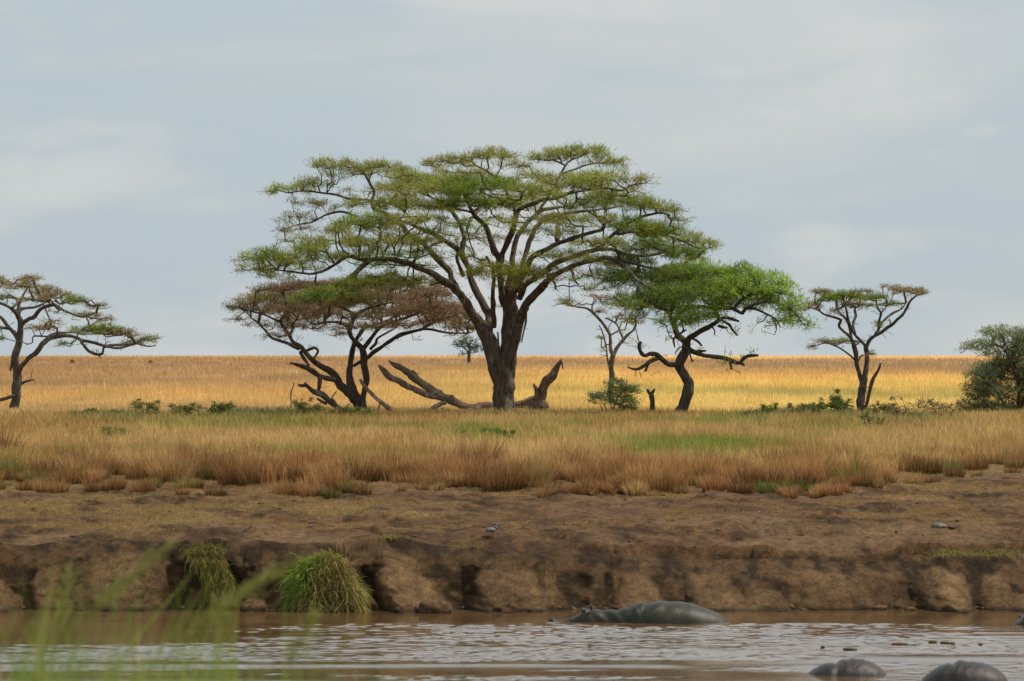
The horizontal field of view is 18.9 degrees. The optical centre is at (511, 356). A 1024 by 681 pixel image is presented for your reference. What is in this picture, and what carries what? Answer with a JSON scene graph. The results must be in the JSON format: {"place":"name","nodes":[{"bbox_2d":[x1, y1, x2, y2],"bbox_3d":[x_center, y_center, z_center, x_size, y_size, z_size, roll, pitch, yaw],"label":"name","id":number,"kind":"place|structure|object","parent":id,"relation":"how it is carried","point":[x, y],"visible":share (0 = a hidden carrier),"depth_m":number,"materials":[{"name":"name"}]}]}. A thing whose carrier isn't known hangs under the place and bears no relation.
{"place":"outdoors","nodes":[
{"label":"outdoors","id":0,"kind":"place"},
{"bbox_2d":[0,533,491,680],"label":"reed grass","id":1,"kind":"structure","parent":0,"point":[41,663],"depth_m":12.58,"materials":[{"name":"green plant"}]},
{"bbox_2d":[0,356,1023,612],"bbox_3d":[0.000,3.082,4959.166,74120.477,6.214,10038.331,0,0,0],"label":"ground","id":2,"kind":"structure","parent":0,"point":[530,560],"depth_m":64.80,"materials":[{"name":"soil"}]},
{"bbox_2d":[0,273,162,408],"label":"grey acacia","id":3,"kind":"object","parent":2,"relation":"on","point":[103,329],"visible":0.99,"depth_m":146.42,"materials":[{"name":"green plant"}]},
{"bbox_2d":[67,407,112,413],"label":"shrub","id":4,"kind":"object","parent":2,"relation":"on","point":[92,410],"visible":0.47,"depth_m":130.95,"materials":[{"name":"green plant"}]},
{"bbox_2d":[101,425,128,437],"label":"shrub","id":5,"kind":"object","parent":2,"relation":"on","point":[107,429],"visible":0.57,"depth_m":105.95,"materials":[{"name":"green plant"}]},
{"bbox_2d":[112,409,131,414],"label":"shrub","id":6,"kind":"object","parent":2,"relation":"on","point":[117,411],"visible":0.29,"depth_m":130.42,"materials":[{"name":"green plant"}]},
{"bbox_2d":[130,398,162,414],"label":"shrub","id":7,"kind":"object","parent":2,"relation":"on","point":[142,404],"visible":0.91,"depth_m":130.91,"materials":[{"name":"green plant"}]},
{"bbox_2d":[168,402,207,414],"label":"shrub","id":8,"kind":"object","parent":2,"relation":"on","point":[187,409],"visible":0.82,"depth_m":130.99,"materials":[{"name":"green plant"}]},
{"bbox_2d":[177,541,242,609],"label":"hanging grass","id":9,"kind":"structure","parent":2,"relation":"on","point":[218,578],"depth_m":63.14,"materials":[{"name":"green plant"}]},
{"bbox_2d":[206,401,236,414],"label":"shrub","id":10,"kind":"object","parent":2,"relation":"on","point":[219,406],"visible":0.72,"depth_m":130.91,"materials":[{"name":"green plant"}]},
{"bbox_2d":[239,599,265,611],"bbox_3d":[-5.292,5.142,62.753,0.547,0.352,0.415,0,0,0],"label":"mud lump","id":11,"kind":"object","parent":2,"relation":"on","point":[254,605],"visible":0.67,"depth_m":62.62,"materials":[{"name":"brown soil"}]},
{"bbox_2d":[247,407,293,416],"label":"shrub","id":12,"kind":"object","parent":2,"relation":"on","point":[262,410],"visible":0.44,"depth_m":129.72,"materials":[{"name":"green plant"}]},
{"bbox_2d":[291,397,326,414],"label":"shrub","id":13,"kind":"object","parent":2,"relation":"on","point":[315,407],"visible":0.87,"depth_m":130.85,"materials":[{"name":"green plant"}]},
{"bbox_2d":[298,382,342,408],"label":"fallen branch","id":14,"kind":"object","parent":2,"relation":"on","point":[326,398],"visible":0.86,"depth_m":140.36,"materials":[{"name":"wood"}]},
{"bbox_2d":[271,549,380,612],"bbox_3d":[-3.825,4.877,62.593,2.372,1.965,1.074,0,0,0],"label":"grass clump","id":15,"kind":"object","parent":2,"relation":"on","point":[353,592],"visible":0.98,"depth_m":62.66,"materials":[{"name":"green plant"}]},
{"bbox_2d":[322,403,358,416],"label":"shrub","id":16,"kind":"object","parent":2,"relation":"on","point":[349,410],"visible":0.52,"depth_m":129.93,"materials":[{"name":"green plant"}]},
{"bbox_2d":[336,536,350,555],"bbox_3d":[-3.501,3.949,63.576,0.335,0.543,0.424,0,0,-16],"label":"dry grass tuft","id":17,"kind":"object","parent":2,"relation":"on","point":[343,546],"visible":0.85,"depth_m":63.56,"materials":[{"name":"brown plant"}]},
{"bbox_2d":[220,276,484,408],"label":"brown acacia","id":18,"kind":"object","parent":2,"relation":"on","point":[421,300],"visible":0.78,"depth_m":141.92,"materials":[{"name":"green plant"}]},
{"bbox_2d":[351,406,375,417],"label":"shrub","id":19,"kind":"object","parent":2,"relation":"on","point":[364,411],"visible":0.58,"depth_m":129.91,"materials":[{"name":"green plant"}]},
{"bbox_2d":[359,379,396,412],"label":"leaning dead branch","id":20,"kind":"object","parent":2,"relation":"on","point":[378,400],"visible":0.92,"depth_m":138.35,"materials":[{"name":"brown wood"}]},
{"bbox_2d":[371,532,408,543],"bbox_3d":[-2.543,3.834,64.363,0.856,0.295,0.685,0,0,0],"label":"grass tuft","id":21,"kind":"object","parent":2,"relation":"on","point":[393,536],"visible":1,"depth_m":64.28,"materials":[{"name":"green plant"}]},
{"bbox_2d":[418,600,452,613],"bbox_3d":[-1.555,5.135,62.340,0.711,0.385,0.528,0,0,0],"label":"mud lump","id":22,"kind":"object","parent":2,"relation":"on","point":[434,606],"visible":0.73,"depth_m":62.16,"materials":[{"name":"brown soil"}]},
{"bbox_2d":[449,335,483,363],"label":"distant tree","id":23,"kind":"object","parent":2,"relation":"on","point":[468,346],"visible":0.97,"depth_m":317.87,"materials":[{"name":"green plant"}]},
{"bbox_2d":[448,541,490,551],"bbox_3d":[-0.873,4.028,64.368,1.038,0.321,0.673,0,0,0],"label":"grass tuft","id":24,"kind":"object","parent":2,"relation":"on","point":[466,544],"visible":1,"depth_m":64.39,"materials":[{"name":"green plant"}]},
{"bbox_2d":[378,359,563,410],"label":"fallen tree","id":25,"kind":"object","parent":2,"relation":"on","point":[537,401],"visible":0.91,"depth_m":139.97,"materials":[{"name":"brown wood"}]},
{"bbox_2d":[228,140,725,411],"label":"umbrella acacia","id":26,"kind":"object","parent":2,"relation":"on","point":[501,362],"visible":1,"depth_m":136.71,"materials":[{"name":"green plant"}]},
{"bbox_2d":[459,427,507,438],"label":"shrub","id":27,"kind":"object","parent":2,"relation":"on","point":[495,430],"visible":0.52,"depth_m":106.92,"materials":[{"name":"green plant"}]},
{"bbox_2d":[485,524,497,535],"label":"bird","id":28,"kind":"object","parent":2,"relation":"on","point":[492,529],"visible":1,"depth_m":65.15},
{"bbox_2d":[496,429,516,437],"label":"shrub","id":29,"kind":"object","parent":2,"relation":"on","point":[505,433],"visible":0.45,"depth_m":105.96,"materials":[{"name":"green plant"}]},
{"bbox_2d":[20,404,993,425],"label":"weeds","id":30,"kind":"object","parent":2,"relation":"on","point":[236,411],"visible":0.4,"depth_m":127.12,"materials":[{"name":"green plant"}]},
{"bbox_2d":[0,354,1022,411],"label":"plain grass","id":31,"kind":"structure","parent":2,"relation":"on","point":[166,387],"depth_m":208.21,"materials":[{"name":"yellow plant"}]},
{"bbox_2d":[0,421,1023,498],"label":"tussock grass","id":32,"kind":"structure","parent":2,"relation":"on","point":[435,475],"depth_m":81.38,"materials":[{"name":"brown plant"}]},
{"bbox_2d":[21,489,1018,610],"bbox_3d":[0.137,4.319,70.854,27.445,1.891,16.087,0,0,0],"label":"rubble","id":33,"kind":"object","parent":2,"relation":"on","point":[876,607],"visible":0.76,"depth_m":63.19,"materials":[{"name":"brown stone"}]},
{"bbox_2d":[555,292,645,395],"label":"thin acacia","id":34,"kind":"object","parent":2,"relation":"on","point":[610,361],"visible":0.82,"depth_m":161.84,"materials":[{"name":"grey plant"}]},
{"bbox_2d":[585,377,646,411],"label":"acacia bush","id":35,"kind":"object","parent":2,"relation":"on","point":[620,391],"visible":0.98,"depth_m":138.38,"materials":[{"name":"green plant"}]},
{"bbox_2d":[646,389,654,409],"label":"tree stump","id":36,"kind":"object","parent":2,"relation":"on","point":[651,399],"visible":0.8,"depth_m":137.44,"materials":[{"name":"wood"}]},
{"bbox_2d":[604,257,820,412],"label":"crooked acacia","id":37,"kind":"object","parent":2,"relation":"on","point":[733,285],"visible":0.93,"depth_m":135.47,"materials":[{"name":"green plant"}]},
{"bbox_2d":[736,409,760,416],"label":"shrub","id":38,"kind":"object","parent":2,"relation":"on","point":[747,412],"visible":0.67,"depth_m":129.95,"materials":[{"name":"green plant"}]},
{"bbox_2d":[759,403,779,414],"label":"shrub","id":39,"kind":"object","parent":2,"relation":"on","point":[763,407],"visible":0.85,"depth_m":129.95,"materials":[{"name":"green plant"}]},
{"bbox_2d":[753,478,816,493],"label":"grass tuft","id":40,"kind":"object","parent":2,"relation":"on","point":[767,488],"visible":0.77,"depth_m":78.38,"materials":[{"name":"plant"}]},
{"bbox_2d":[787,403,819,414],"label":"shrub","id":41,"kind":"object","parent":2,"relation":"on","point":[802,406],"visible":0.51,"depth_m":130.88,"materials":[{"name":"green plant"}]},
{"bbox_2d":[809,397,846,414],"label":"shrub","id":42,"kind":"object","parent":2,"relation":"on","point":[823,406],"visible":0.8,"depth_m":130.98,"materials":[{"name":"green plant"}]},
{"bbox_2d":[829,389,854,411],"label":"shrub","id":43,"kind":"object","parent":2,"relation":"on","point":[838,397],"visible":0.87,"depth_m":131.47,"materials":[{"name":"green plant"}]},
{"bbox_2d":[801,283,930,412],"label":"slender acacia","id":44,"kind":"object","parent":2,"relation":"on","point":[863,376],"visible":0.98,"depth_m":136.76,"materials":[{"name":"green plant"}]},
{"bbox_2d":[858,410,885,426],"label":"shrub","id":45,"kind":"object","parent":2,"relation":"on","point":[868,417],"visible":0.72,"depth_m":114.95,"materials":[{"name":"green plant"}]},
{"bbox_2d":[864,400,898,413],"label":"shrub","id":46,"kind":"object","parent":2,"relation":"on","point":[875,408],"visible":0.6,"depth_m":129.93,"materials":[{"name":"green plant"}]},
{"bbox_2d":[887,395,943,417],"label":"shrub","id":47,"kind":"object","parent":2,"relation":"on","point":[894,410],"visible":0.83,"depth_m":126.96,"materials":[{"name":"green plant"}]},
{"bbox_2d":[930,523,946,527],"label":"stone","id":48,"kind":"object","parent":2,"relation":"on","point":[938,525],"visible":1,"depth_m":67.12,"materials":[{"name":"grey stone"}]},
{"bbox_2d":[918,460,965,472],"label":"grass tuft","id":49,"kind":"object","parent":2,"relation":"on","point":[952,466],"visible":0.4,"depth_m":86.80,"materials":[{"name":"green plant"}]},
{"bbox_2d":[926,400,966,415],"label":"shrub","id":50,"kind":"object","parent":2,"relation":"on","point":[948,407],"visible":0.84,"depth_m":127.94,"materials":[{"name":"green plant"}]},
{"bbox_2d":[902,547,998,563],"bbox_3d":[9.201,4.190,64.356,2.070,0.406,0.675,0,0,0],"label":"grass tuft","id":51,"kind":"object","parent":2,"relation":"on","point":[946,552],"visible":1,"depth_m":64.38,"materials":[{"name":"green plant"}]},
{"bbox_2d":[938,547,1022,559],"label":"grass tuft","id":52,"kind":"object","parent":2,"relation":"on","point":[995,551],"visible":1,"depth_m":64.42,"materials":[{"name":"green plant"}]},
{"bbox_2d":[953,322,1023,411],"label":"thorn bush","id":53,"kind":"object","parent":2,"relation":"on","point":[1012,364],"visible":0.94,"depth_m":139.61,"materials":[{"name":"green plant"}]},
{"bbox_2d":[0,608,1023,680],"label":"river water","id":54,"kind":"structure","parent":0,"point":[737,646],"depth_m":55.45,"materials":[{"name":"brown liquid"}]},
{"bbox_2d":[549,601,727,623],"bbox_3d":[2.522,5.380,60.301,3.660,1.169,1.235,0,0,0],"label":"hippo","id":55,"kind":"object","parent":54,"relation":"in","point":[667,612],"visible":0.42,"depth_m":59.96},
{"bbox_2d":[808,658,886,676],"bbox_3d":[5.501,5.449,50.299,1.580,1.008,1.074,0,0,-6],"label":"hippo","id":56,"kind":"object","parent":54,"relation":"in","point":[852,667],"visible":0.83,"depth_m":50.00,"materials":[{"name":"grey"}]},
{"bbox_2d":[843,647,856,650],"bbox_3d":[5.991,5.191,54.453,0.264,0.062,0.175,0,0,0],"label":"floating weed","id":57,"kind":"object","parent":54,"relation":"on","point":[849,648],"visible":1,"depth_m":54.39,"materials":[{"name":"green plant"}]},
{"bbox_2d":[891,642,907,644],"bbox_3d":[6.990,5.189,55.425,0.304,0.060,0.230,0,0,0],"label":"floating weed","id":58,"kind":"object","parent":54,"relation":"on","point":[899,643],"visible":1,"depth_m":55.34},
{"bbox_2d":[922,660,1007,680],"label":"hippo","id":59,"kind":"object","parent":54,"relation":"in","point":[960,670],"visible":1,"depth_m":48.97,"materials":[{"name":"grey"}]},
{"bbox_2d":[1013,615,1023,624],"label":"hippo","id":60,"kind":"object","parent":54,"relation":"in","point":[1020,621],"visible":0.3,"depth_m":59.58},
{"bbox_2d":[0,403,1023,488],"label":"field grass","id":61,"kind":"structure","parent":0,"point":[728,431],"depth_m":104.74,"materials":[{"name":"beige plant"}]},
{"bbox_2d":[0,0,1023,355],"label":"sky","id":62,"kind":"structure","parent":0,"point":[828,144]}
]}

